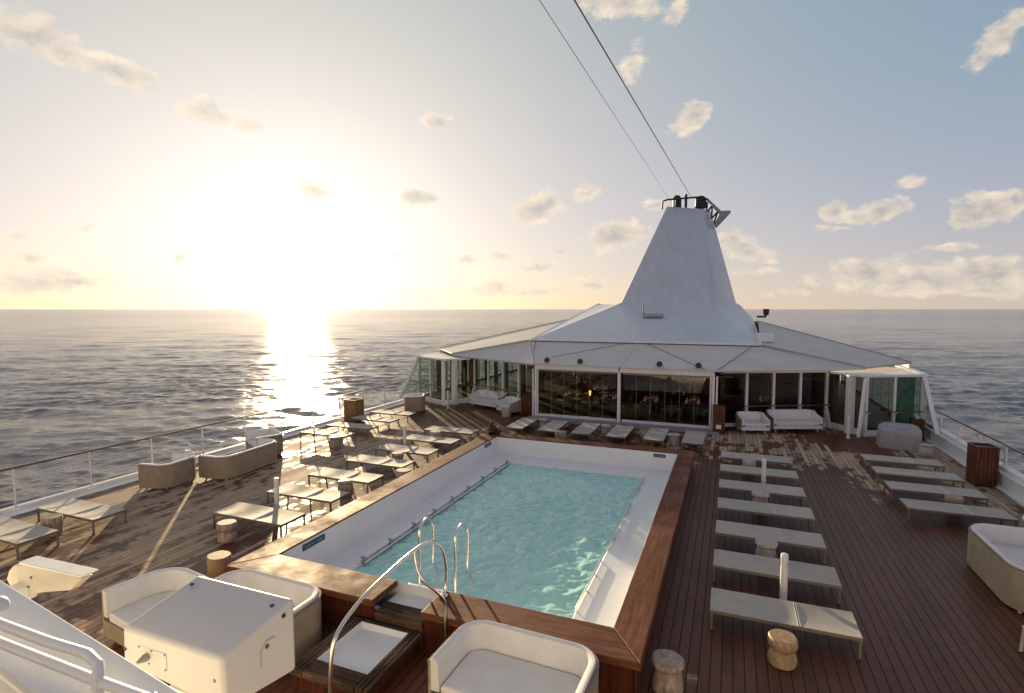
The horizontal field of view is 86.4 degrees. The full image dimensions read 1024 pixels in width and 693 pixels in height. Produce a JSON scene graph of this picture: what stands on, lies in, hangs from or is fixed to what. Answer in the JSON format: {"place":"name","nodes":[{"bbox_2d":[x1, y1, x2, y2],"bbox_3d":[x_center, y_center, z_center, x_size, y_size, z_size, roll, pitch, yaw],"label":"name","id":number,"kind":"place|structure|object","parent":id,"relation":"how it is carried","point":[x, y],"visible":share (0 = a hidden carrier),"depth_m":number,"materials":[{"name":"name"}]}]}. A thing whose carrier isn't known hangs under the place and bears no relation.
{"place":"outdoors","nodes":[
{"label":"outdoors","id":0,"kind":"place"},
{"bbox_2d":[0,400,1023,692],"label":"deck","id":1,"kind":"structure","parent":0,"point":[926,606],"depth_m":11.22,"materials":[{"name":"brown wood"}]},
{"bbox_2d":[0,516,58,559],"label":"sun lounger","id":2,"kind":"object","parent":1,"relation":"on","point":[16,533],"visible":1,"depth_m":11.48,"materials":[{"name":"fabric"}]},
{"bbox_2d":[40,513,62,537],"bbox_3d":[-10.227,3.975,12.123,0.384,0.413,0.379,-1,4,-15],"label":"log stool","id":3,"kind":"object","parent":1,"relation":"on","point":[54,521],"visible":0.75,"depth_m":12.03,"materials":[{"name":"brown wood"}]},
{"bbox_2d":[36,498,126,534],"bbox_3d":[-10.115,3.966,12.813,2.050,0.337,0.742,2,4,21],"label":"sun lounger","id":4,"kind":"object","parent":1,"relation":"on","point":[88,511],"visible":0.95,"depth_m":12.75,"materials":[{"name":"fabric"}]},
{"bbox_2d":[101,567,208,646],"bbox_3d":[-5.346,4.050,8.396,1.392,0.772,1.086,2,5,30],"label":"tub armchair","id":5,"kind":"object","parent":1,"relation":"on","point":[125,603],"visible":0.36,"depth_m":8.47,"materials":[{"name":"fabric"}]},
{"bbox_2d":[138,453,195,488],"bbox_3d":[-9.819,3.581,15.693,0.926,0.712,1.262,1,4,14],"label":"curved sofa","id":6,"kind":"object","parent":1,"relation":"on","point":[180,469],"visible":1,"depth_m":15.19,"materials":[{"name":"fabric"}]},
{"bbox_2d":[123,576,294,692],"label":"equipment box","id":7,"kind":"object","parent":1,"relation":"on","point":[199,634],"visible":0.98,"depth_m":3.22,"materials":[{"name":"paint"}]},
{"bbox_2d":[207,550,231,578],"bbox_3d":[-5.483,4.106,10.210,0.423,0.414,0.396,2,4,29],"label":"log stool","id":8,"kind":"object","parent":1,"relation":"on","point":[218,562],"visible":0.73,"depth_m":10.05,"materials":[{"name":"brown wood"}]},
{"bbox_2d":[216,519,237,543],"bbox_3d":[-6.162,3.997,11.784,0.415,0.415,0.378,0,4,0],"label":"log stool","id":9,"kind":"object","parent":1,"relation":"on","point":[226,530],"visible":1,"depth_m":11.65,"materials":[{"name":"brown wood"}]},
{"bbox_2d":[198,438,276,479],"bbox_3d":[-8.404,3.488,17.040,1.006,0.712,2.372,1,4,18],"label":"curved sofa","id":10,"kind":"object","parent":1,"relation":"on","point":[262,453],"visible":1,"depth_m":16.27,"materials":[{"name":"fabric"}]},
{"bbox_2d":[212,502,305,537],"bbox_3d":[-5.821,3.985,12.538,2.050,0.337,0.742,2,4,21],"label":"sun lounger","id":11,"kind":"object","parent":1,"relation":"on","point":[276,517],"visible":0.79,"depth_m":12.46,"materials":[{"name":"white fabric"}]},
{"bbox_2d":[0,365,526,516],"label":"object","id":12,"kind":"object","parent":1,"relation":"on","point":[29,506],"depth_m":15.60,"materials":[{"name":"white paint"}]},
{"bbox_2d":[0,380,410,510],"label":"ship railing","id":13,"kind":"object","parent":12,"relation":"on","point":[89,467],"visible":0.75,"depth_m":16.46,"materials":[{"name":"white metal"}]},
{"bbox_2d":[245,428,282,454],"bbox_3d":[-8.567,3.346,18.967,0.956,0.732,1.362,-3,5,-40],"label":"curved sofa","id":14,"kind":"object","parent":1,"relation":"on","point":[268,433],"visible":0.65,"depth_m":19.06,"materials":[{"name":"fabric"}]},
{"bbox_2d":[213,569,321,661],"bbox_3d":[-3.842,4.062,8.223,1.952,0.772,1.056,2,4,23],"label":"loveseat","id":15,"kind":"object","parent":1,"relation":"on","point":[304,597],"visible":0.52,"depth_m":8.35,"materials":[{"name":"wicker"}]},
{"bbox_2d":[274,477,279,508],"bbox_3d":[-5.763,3.654,13.351,0.150,0.885,0.150,2,4,26],"label":"deck lamp","id":16,"kind":"object","parent":1,"relation":"on","point":[276,494],"visible":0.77,"depth_m":13.30,"materials":[{"name":"white metal"}]},
{"bbox_2d":[266,483,349,512],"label":"sun lounger","id":17,"kind":"object","parent":1,"relation":"on","point":[323,495],"visible":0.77,"depth_m":13.89,"materials":[{"name":"fabric"}]},
{"bbox_2d":[300,428,355,445],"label":"sun lounger","id":18,"kind":"object","parent":1,"relation":"on","point":[324,432],"visible":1,"depth_m":20.67,"materials":[{"name":"fabric"}]},
{"bbox_2d":[329,436,341,449],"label":"log stool","id":19,"kind":"object","parent":1,"relation":"on","point":[335,442],"visible":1,"depth_m":19.43,"materials":[{"name":"brown wood"}]},
{"bbox_2d":[337,479,353,498],"bbox_3d":[-4.442,3.795,14.519,0.460,0.444,0.406,1,4,14],"label":"log stool","id":20,"kind":"object","parent":1,"relation":"on","point":[345,485],"visible":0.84,"depth_m":14.39,"materials":[{"name":"brown wood"}]},
{"bbox_2d":[308,467,383,493],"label":"sun lounger","id":21,"kind":"object","parent":1,"relation":"on","point":[354,476],"visible":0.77,"depth_m":15.36,"materials":[{"name":"fabric"}]},
{"bbox_2d":[326,422,378,436],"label":"sun lounger","id":22,"kind":"object","parent":1,"relation":"on","point":[358,426],"visible":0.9,"depth_m":21.94,"materials":[{"name":"fabric"}]},
{"bbox_2d":[343,397,363,421],"bbox_3d":[-7.067,2.830,24.373,0.640,0.984,0.640,2,4,22],"label":"slatted bin","id":23,"kind":"object","parent":1,"relation":"on","point":[353,407],"visible":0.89,"depth_m":24.13,"materials":[{"name":"brown wood"}]},
{"bbox_2d":[289,616,421,692],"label":"wooden step","id":24,"kind":"object","parent":1,"relation":"on","point":[370,656],"visible":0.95,"depth_m":7.44,"materials":[{"name":"brown wood"}]},
{"bbox_2d":[349,415,398,429],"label":"sun lounger","id":25,"kind":"object","parent":1,"relation":"on","point":[388,420],"visible":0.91,"depth_m":23.33,"materials":[{"name":"fabric"}]},
{"bbox_2d":[346,454,414,469],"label":"sun lounger","id":26,"kind":"object","parent":1,"relation":"on","point":[360,459],"visible":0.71,"depth_m":16.79,"materials":[{"name":"fabric"}]},
{"bbox_2d":[328,540,447,692],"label":"pool handrail","id":27,"kind":"object","parent":1,"relation":"on","point":[443,595],"visible":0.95,"depth_m":7.25,"materials":[{"name":"silver metal"}]},
{"bbox_2d":[370,409,416,422],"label":"sun lounger","id":28,"kind":"object","parent":1,"relation":"on","point":[393,412],"visible":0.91,"depth_m":24.72,"materials":[{"name":"fabric"}]},
{"bbox_2d":[392,451,403,458],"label":"log stool","id":29,"kind":"object","parent":1,"relation":"on","point":[398,454],"visible":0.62,"depth_m":17.41,"materials":[{"name":"brown wood"}]},
{"bbox_2d":[396,468,410,478],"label":"log stool","id":30,"kind":"object","parent":1,"relation":"on","point":[400,472],"visible":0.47,"depth_m":15.51,"materials":[{"name":"brown wood"}]},
{"bbox_2d":[375,444,438,462],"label":"sun lounger","id":31,"kind":"object","parent":1,"relation":"on","point":[413,450],"visible":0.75,"depth_m":18.21,"materials":[{"name":"fabric"}]},
{"bbox_2d":[404,393,425,411],"bbox_3d":[-4.794,2.771,27.075,0.956,0.772,1.312,0,4,-6],"label":"tub armchair","id":32,"kind":"object","parent":1,"relation":"on","point":[414,402],"visible":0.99,"depth_m":26.45,"materials":[{"name":"fabric"}]},
{"bbox_2d":[401,434,460,451],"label":"sun lounger","id":33,"kind":"object","parent":1,"relation":"on","point":[432,439],"visible":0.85,"depth_m":19.61,"materials":[{"name":"fabric"}]},
{"bbox_2d":[424,426,478,441],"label":"sun lounger","id":34,"kind":"object","parent":1,"relation":"on","point":[453,430],"visible":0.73,"depth_m":21.08,"materials":[{"name":"fabric"}]},
{"bbox_2d":[226,432,694,692],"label":"swimming pool","id":35,"kind":"structure","parent":1,"relation":"on","point":[611,623],"depth_m":10.55,"materials":[{"name":"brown wood"}]},
{"bbox_2d":[418,517,472,596],"bbox_3d":[-1.095,3.773,9.141,0.702,1.822,0.681,2,4,22],"label":"pool ladder","id":36,"kind":"object","parent":35,"relation":"attached to","point":[455,559],"visible":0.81,"depth_m":9.05,"materials":[{"name":"silver metal"}]},
{"bbox_2d":[488,421,500,434],"bbox_3d":[-0.631,2.891,19.212,0.492,0.514,0.296,2,4,22],"label":"garden ornament","id":37,"kind":"object","parent":35,"relation":"on","point":[492,429],"visible":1,"depth_m":19.15,"materials":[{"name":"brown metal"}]},
{"bbox_2d":[353,463,642,617],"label":"pool water","id":38,"kind":"structure","parent":35,"relation":"in","point":[540,538],"depth_m":12.01,"materials":[{"name":"teal liquid"}]},
{"bbox_2d":[468,389,507,406],"bbox_3d":[-1.154,2.710,27.820,2.112,0.792,0.956,4,5,42],"label":"loveseat","id":39,"kind":"object","parent":1,"relation":"on","point":[478,397],"visible":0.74,"depth_m":27.93,"materials":[{"name":"fabric"}]},
{"bbox_2d":[502,407,509,417],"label":"log stool","id":40,"kind":"object","parent":1,"relation":"on","point":[505,412],"visible":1,"depth_m":25.21,"materials":[{"name":"brown wood"}]},
{"bbox_2d":[496,396,521,414],"bbox_3d":[-0.079,2.841,26.208,0.906,0.752,1.112,-3,5,-38],"label":"tub armchair","id":41,"kind":"object","parent":1,"relation":"on","point":[513,403],"visible":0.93,"depth_m":26.07,"materials":[{"name":"fabric"}]},
{"bbox_2d":[427,620,598,692],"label":"loveseat","id":42,"kind":"object","parent":1,"relation":"on","point":[481,656],"visible":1,"depth_m":6.90,"materials":[{"name":"fabric"}]},
{"bbox_2d":[505,418,538,434],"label":"sun lounger","id":43,"kind":"object","parent":1,"relation":"on","point":[521,424],"visible":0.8,"depth_m":22.31,"materials":[{"name":"fabric"}]},
{"bbox_2d":[522,392,531,413],"bbox_3d":[0.865,2.724,26.141,0.640,0.954,0.520,2,4,22],"label":"slatted bin","id":44,"kind":"object","parent":1,"relation":"on","point":[526,402],"visible":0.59,"depth_m":25.94,"materials":[{"name":"brown wood"}]},
{"bbox_2d":[537,420,568,437],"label":"sun lounger","id":45,"kind":"object","parent":1,"relation":"on","point":[552,426],"visible":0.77,"depth_m":21.79,"materials":[{"name":"fabric"}]},
{"bbox_2d":[555,430,566,438],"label":"log stool","id":46,"kind":"object","parent":1,"relation":"on","point":[560,434],"visible":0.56,"depth_m":20.44,"materials":[{"name":"brown wood"}]},
{"bbox_2d":[570,422,600,440],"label":"sun lounger","id":47,"kind":"object","parent":1,"relation":"on","point":[586,429],"visible":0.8,"depth_m":21.25,"materials":[{"name":"fabric"}]},
{"bbox_2d":[601,424,610,435],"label":"log stool","id":48,"kind":"object","parent":1,"relation":"on","point":[605,430],"visible":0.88,"depth_m":21.48,"materials":[{"name":"brown wood"}]},
{"bbox_2d":[605,425,634,444],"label":"sun lounger","id":49,"kind":"object","parent":1,"relation":"on","point":[620,431],"visible":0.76,"depth_m":20.74,"materials":[{"name":"fabric"}]},
{"bbox_2d":[642,428,669,447],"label":"sun lounger","id":50,"kind":"object","parent":1,"relation":"on","point":[656,434],"visible":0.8,"depth_m":20.24,"materials":[{"name":"fabric"}]},
{"bbox_2d":[651,649,683,692],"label":"log stool","id":51,"kind":"object","parent":1,"relation":"on","point":[668,665],"visible":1,"depth_m":7.07,"materials":[{"name":"brown wood"}]},
{"bbox_2d":[399,319,939,437],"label":"glass pavilion","id":52,"kind":"structure","parent":1,"relation":"on","point":[801,370],"depth_m":25.88,"materials":[{"name":"metal"}]},
{"bbox_2d":[554,390,564,410],"bbox_3d":[2.303,2.625,26.582,0.445,0.928,0.440,2,4,22],"label":"dining chair","id":53,"kind":"object","parent":52,"relation":"on","point":[555,397],"visible":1,"depth_m":26.50,"materials":[{"name":"brown fabric"}]},
{"bbox_2d":[561,391,583,411],"bbox_3d":[2.936,2.643,26.328,0.900,0.930,0.800,2,4,22],"label":"dining table","id":54,"kind":"object","parent":52,"relation":"on","point":[573,395],"visible":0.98,"depth_m":26.27,"materials":[{"name":"brown wood"}]},
{"bbox_2d":[571,389,581,408],"bbox_3d":[3.183,2.600,26.941,0.440,0.928,0.445,2,4,22],"label":"dining chair","id":55,"kind":"object","parent":52,"relation":"on","point":[580,391],"visible":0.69,"depth_m":27.04,"materials":[{"name":"brown wood"}]},
{"bbox_2d":[591,385,610,403],"bbox_3d":[4.648,2.499,28.437,0.900,0.930,0.800,2,4,22],"label":"dining table","id":56,"kind":"object","parent":52,"relation":"on","point":[601,389],"visible":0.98,"depth_m":28.28,"materials":[{"name":"brown wood"}]},
{"bbox_2d":[598,394,616,414],"bbox_3d":[4.569,2.695,25.566,0.900,0.930,0.800,2,4,22],"label":"dining table","id":57,"kind":"object","parent":52,"relation":"on","point":[604,397],"visible":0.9,"depth_m":25.50,"materials":[{"name":"brown wood"}]},
{"bbox_2d":[630,395,640,416],"bbox_3d":[5.699,2.725,25.113,0.445,0.928,0.440,2,4,22],"label":"dining chair","id":58,"kind":"object","parent":52,"relation":"on","point":[638,406],"visible":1,"depth_m":25.02,"materials":[{"name":"brown wood"}]},
{"bbox_2d":[640,396,661,417],"bbox_3d":[6.332,2.744,24.859,0.900,0.930,0.800,2,4,22],"label":"dining table","id":59,"kind":"object","parent":52,"relation":"on","point":[651,400],"visible":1,"depth_m":24.82,"materials":[{"name":"brown glass"}]},
{"bbox_2d":[530,194,773,345],"bbox_3d":[10.231,-6.115,36.466,12.710,10.740,20.080,2,4,22],"label":"ship funnel","id":60,"kind":"object","parent":52,"relation":"on","point":[679,291],"visible":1,"depth_m":36.03,"materials":[{"name":"paint"}]},
{"bbox_2d":[539,0,667,196],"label":"aerial cable","id":61,"kind":"object","parent":60,"relation":"attached to","point":[590,78],"visible":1,"depth_m":14.01,"materials":[{"name":"grey metal"}]},
{"bbox_2d":[574,0,691,197],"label":"aerial cable","id":62,"kind":"object","parent":60,"relation":"attached to","point":[583,15],"visible":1,"depth_m":13.62,"materials":[{"name":"black metal"}]},
{"bbox_2d":[647,394,657,414],"bbox_3d":[6.579,2.701,25.472,0.440,0.928,0.445,2,4,22],"label":"dining chair","id":63,"kind":"object","parent":52,"relation":"on","point":[653,404],"visible":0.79,"depth_m":25.57,"materials":[{"name":"brown wood"}]},
{"bbox_2d":[577,370,732,394],"bbox_3d":[8.370,2.110,32.939,9.200,1.090,0.750,2,4,22],"label":"bar counter","id":64,"kind":"object","parent":52,"relation":"on","point":[658,383],"visible":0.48,"depth_m":32.55,"materials":[{"name":"brown wood"}]},
{"bbox_2d":[671,397,681,418],"bbox_3d":[7.406,2.765,24.536,0.445,0.928,0.440,2,4,22],"label":"dining chair","id":65,"kind":"object","parent":52,"relation":"on","point":[677,408],"visible":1,"depth_m":24.43,"materials":[{"name":"brown wood"}]},
{"bbox_2d":[669,389,688,408],"bbox_3d":[8.267,2.598,26.987,0.900,0.930,0.800,2,4,22],"label":"dining table","id":66,"kind":"object","parent":52,"relation":"on","point":[683,393],"visible":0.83,"depth_m":26.89,"materials":[{"name":"brown wood"}]},
{"bbox_2d":[681,398,703,419],"bbox_3d":[8.040,2.783,24.282,0.900,0.930,0.800,2,4,22],"label":"dining table","id":67,"kind":"object","parent":52,"relation":"on","point":[690,402],"visible":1,"depth_m":24.23,"materials":[{"name":"brown wood"}]},
{"bbox_2d":[688,395,698,417],"bbox_3d":[8.287,2.740,24.895,0.440,0.928,0.445,2,4,22],"label":"dining chair","id":68,"kind":"object","parent":52,"relation":"on","point":[691,398],"visible":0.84,"depth_m":25.00,"materials":[{"name":"brown wood"}]},
{"bbox_2d":[756,396,777,413],"bbox_3d":[11.624,2.742,24.888,0.900,0.930,0.800,2,4,22],"label":"dining table","id":69,"kind":"object","parent":52,"relation":"on","point":[767,400],"visible":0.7,"depth_m":24.83,"materials":[{"name":"brown glass"}]},
{"bbox_2d":[668,433,679,445],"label":"log stool","id":70,"kind":"object","parent":1,"relation":"on","point":[673,439],"visible":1,"depth_m":19.95,"materials":[{"name":"brown wood"}]},
{"bbox_2d":[681,430,705,453],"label":"sun lounger","id":71,"kind":"object","parent":1,"relation":"on","point":[694,438],"visible":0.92,"depth_m":19.76,"materials":[{"name":"fabric"}]},
{"bbox_2d":[712,404,725,433],"bbox_3d":[8.333,2.925,21.958,0.480,1.124,0.423,2,4,22],"label":"slatted bin","id":72,"kind":"object","parent":1,"relation":"on","point":[718,424],"visible":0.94,"depth_m":21.77,"materials":[{"name":"brown wood"}]},
{"bbox_2d":[742,458,755,466],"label":"log stool","id":73,"kind":"object","parent":1,"relation":"on","point":[749,462],"visible":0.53,"depth_m":16.54,"materials":[{"name":"brown wood"}]},
{"bbox_2d":[735,411,770,433],"bbox_3d":[9.771,3.103,22.227,1.162,0.772,0.956,0,4,4],"label":"tub armchair","id":74,"kind":"object","parent":1,"relation":"on","point":[753,420],"visible":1,"depth_m":22.01,"materials":[{"name":"fabric"}]},
{"bbox_2d":[721,451,792,470],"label":"sun lounger","id":75,"kind":"object","parent":1,"relation":"on","point":[758,458],"visible":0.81,"depth_m":17.22,"materials":[{"name":"fabric"}]},
{"bbox_2d":[720,464,798,486],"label":"sun lounger","id":76,"kind":"object","parent":1,"relation":"on","point":[757,471],"visible":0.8,"depth_m":15.73,"materials":[{"name":"fabric"}]},
{"bbox_2d":[751,490,769,502],"bbox_3d":[6.231,3.866,13.657,0.430,0.420,0.423,-3,5,-40],"label":"log stool","id":77,"kind":"object","parent":1,"relation":"on","point":[760,495],"visible":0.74,"depth_m":13.53,"materials":[{"name":"brown wood"}]},
{"bbox_2d":[719,479,805,506],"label":"sun lounger","id":78,"kind":"object","parent":1,"relation":"on","point":[771,489],"visible":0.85,"depth_m":14.26,"materials":[{"name":"fabric"}]},
{"bbox_2d":[761,458,766,483],"bbox_3d":[6.969,3.536,15.075,0.150,0.885,0.150,-1,4,-17],"label":"deck lamp","id":79,"kind":"object","parent":1,"relation":"on","point":[763,477],"visible":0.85,"depth_m":15.03,"materials":[{"name":"white metal"}]},
{"bbox_2d":[717,497,815,532],"bbox_3d":[5.940,3.962,12.861,2.050,0.337,0.742,2,4,21],"label":"sun lounger","id":80,"kind":"object","parent":1,"relation":"on","point":[771,509],"visible":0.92,"depth_m":12.78,"materials":[{"name":"fabric"}]},
{"bbox_2d":[755,537,777,557],"bbox_3d":[5.034,4.063,10.799,0.414,0.418,0.440,2,4,26],"label":"log stool","id":81,"kind":"object","parent":1,"relation":"on","point":[766,547],"visible":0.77,"depth_m":10.68,"materials":[{"name":"brown wood"}]},
{"bbox_2d":[715,520,826,564],"bbox_3d":[5.350,4.063,11.395,2.050,0.337,0.742,2,4,22],"label":"sun lounger","id":82,"kind":"object","parent":1,"relation":"on","point":[802,539],"visible":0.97,"depth_m":11.34,"materials":[{"name":"fabric"}]},
{"bbox_2d":[713,549,841,604],"bbox_3d":[4.760,4.163,9.930,2.050,0.337,0.742,2,4,22],"label":"sun lounger","id":83,"kind":"object","parent":1,"relation":"on","point":[814,574],"visible":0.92,"depth_m":9.86,"materials":[{"name":"fabric"}]},
{"bbox_2d":[767,629,797,670],"bbox_3d":[3.818,4.283,7.702,0.397,0.403,0.390,-2,5,-32],"label":"log stool","id":84,"kind":"object","parent":1,"relation":"on","point":[783,649],"visible":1,"depth_m":7.58,"materials":[{"name":"brown wood"}]},
{"bbox_2d":[779,553,788,599],"bbox_3d":[4.600,3.937,9.219,0.150,0.885,0.150,2,4,28],"label":"deck lamp","id":85,"kind":"object","parent":1,"relation":"on","point":[784,575],"visible":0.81,"depth_m":9.17,"materials":[{"name":"white metal"}]},
{"bbox_2d":[710,587,862,660],"bbox_3d":[4.170,4.263,8.464,2.050,0.337,0.742,2,4,21],"label":"sun lounger","id":86,"kind":"object","parent":1,"relation":"on","point":[800,616],"visible":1,"depth_m":8.39,"materials":[{"name":"fabric"}]},
{"bbox_2d":[765,409,823,431],"bbox_3d":[11.574,3.064,22.503,2.062,0.812,0.956,0,4,0],"label":"loveseat","id":87,"kind":"object","parent":1,"relation":"on","point":[797,419],"visible":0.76,"depth_m":22.40,"materials":[{"name":"fabric"}]},
{"bbox_2d":[846,415,850,438],"bbox_3d":[13.058,3.120,21.150,0.150,0.885,0.150,-1,4,-20],"label":"deck lamp","id":88,"kind":"object","parent":1,"relation":"on","point":[848,428],"visible":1,"depth_m":21.11,"materials":[{"name":"white paint"}]},
{"bbox_2d":[876,422,921,450],"bbox_3d":[14.100,3.248,19.846,1.348,0.809,1.062,2,4,28],"label":"covered seat","id":89,"kind":"object","parent":1,"relation":"on","point":[899,436],"visible":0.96,"depth_m":19.53,"materials":[{"name":"grey fabric"}]},
{"bbox_2d":[859,454,944,471],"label":"sun lounger","id":90,"kind":"object","parent":1,"relation":"on","point":[902,460],"visible":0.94,"depth_m":16.88,"materials":[{"name":"fabric"}]},
{"bbox_2d":[908,415,925,439],"bbox_3d":[15.555,3.101,20.953,0.440,0.910,0.440,2,4,22],"label":"slatted bin","id":91,"kind":"object","parent":1,"relation":"on","point":[918,421],"visible":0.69,"depth_m":20.76,"materials":[{"name":"brown wood"}]},
{"bbox_2d":[870,466,964,487],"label":"sun lounger","id":92,"kind":"object","parent":1,"relation":"on","point":[921,474],"visible":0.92,"depth_m":15.51,"materials":[{"name":"fabric"}]},
{"bbox_2d":[918,443,934,457],"bbox_3d":[14.033,3.531,18.465,0.460,0.433,0.404,3,5,40],"label":"log stool","id":93,"kind":"object","parent":1,"relation":"on","point":[925,450],"visible":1,"depth_m":18.33,"materials":[{"name":"brown wood"}]},
{"bbox_2d":[883,480,988,506],"bbox_3d":[10.970,3.871,14.190,2.050,0.337,0.742,2,4,22],"label":"sun lounger","id":94,"kind":"object","parent":1,"relation":"on","point":[974,494],"visible":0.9,"depth_m":14.15,"materials":[{"name":"fabric"}]},
{"bbox_2d":[944,494,963,504],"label":"log stool","id":95,"kind":"object","parent":1,"relation":"on","point":[953,498],"visible":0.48,"depth_m":13.31,"materials":[{"name":"brown wood"}]},
{"bbox_2d":[899,498,1017,526],"bbox_3d":[10.414,3.966,12.810,2.050,0.337,0.742,2,4,22],"label":"sun lounger","id":96,"kind":"object","parent":1,"relation":"on","point":[1001,515],"visible":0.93,"depth_m":12.75,"materials":[{"name":"fabric"}]},
{"bbox_2d":[923,409,1023,506],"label":"bulwark railing","id":97,"kind":"object","parent":1,"relation":"on","point":[1010,479],"visible":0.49,"depth_m":17.57,"materials":[{"name":"white metal"}]},
{"bbox_2d":[965,442,1000,486],"bbox_3d":[13.430,3.363,15.562,0.560,1.124,0.560,1,4,17],"label":"slatted bin","id":98,"kind":"object","parent":1,"relation":"on","point":[982,464],"visible":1,"depth_m":15.34,"materials":[{"name":"brown wood"}]},
{"bbox_2d":[967,523,1023,613],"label":"loveseat","id":99,"kind":"object","parent":1,"relation":"on","point":[995,558],"visible":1,"depth_m":9.92,"materials":[{"name":"wicker"}]},
{"bbox_2d":[1018,625,1023,652],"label":"lamp","id":100,"kind":"object","parent":1,"relation":"on","point":[1021,647],"visible":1,"depth_m":7.93,"materials":[{"name":"white metal"}]},
{"bbox_2d":[0,309,1023,508],"bbox_3d":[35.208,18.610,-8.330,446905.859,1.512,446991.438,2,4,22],"label":"sea","id":101,"kind":"structure","parent":0,"point":[72,381],"depth_m":167.46,"materials":[{"name":"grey liquid"}]},
{"bbox_2d":[0,0,1023,308],"label":"sky","id":102,"kind":"structure","parent":0,"point":[155,154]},
{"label":"upper deck","id":103,"kind":"structure","parent":0,"visible":0},
{"bbox_2d":[0,580,178,692],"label":"bulwark","id":104,"kind":"object","parent":103,"relation":"attached to","point":[19,674],"visible":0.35,"depth_m":2.37,"materials":[{"name":"white paint"}]},
{"bbox_2d":[7,556,97,598],"bbox_3d":[-3.114,1.571,3.397,0.843,0.301,0.512,2,4,22],"label":"davit bracket","id":105,"kind":"object","parent":104,"relation":"attached to","point":[32,577],"visible":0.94,"depth_m":3.55,"materials":[{"name":"beige metal"}]},
{"bbox_2d":[0,596,148,692],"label":"pipe rail","id":106,"kind":"object","parent":104,"relation":"attached to","point":[96,679],"visible":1,"depth_m":2.21,"materials":[{"name":"white metal"}]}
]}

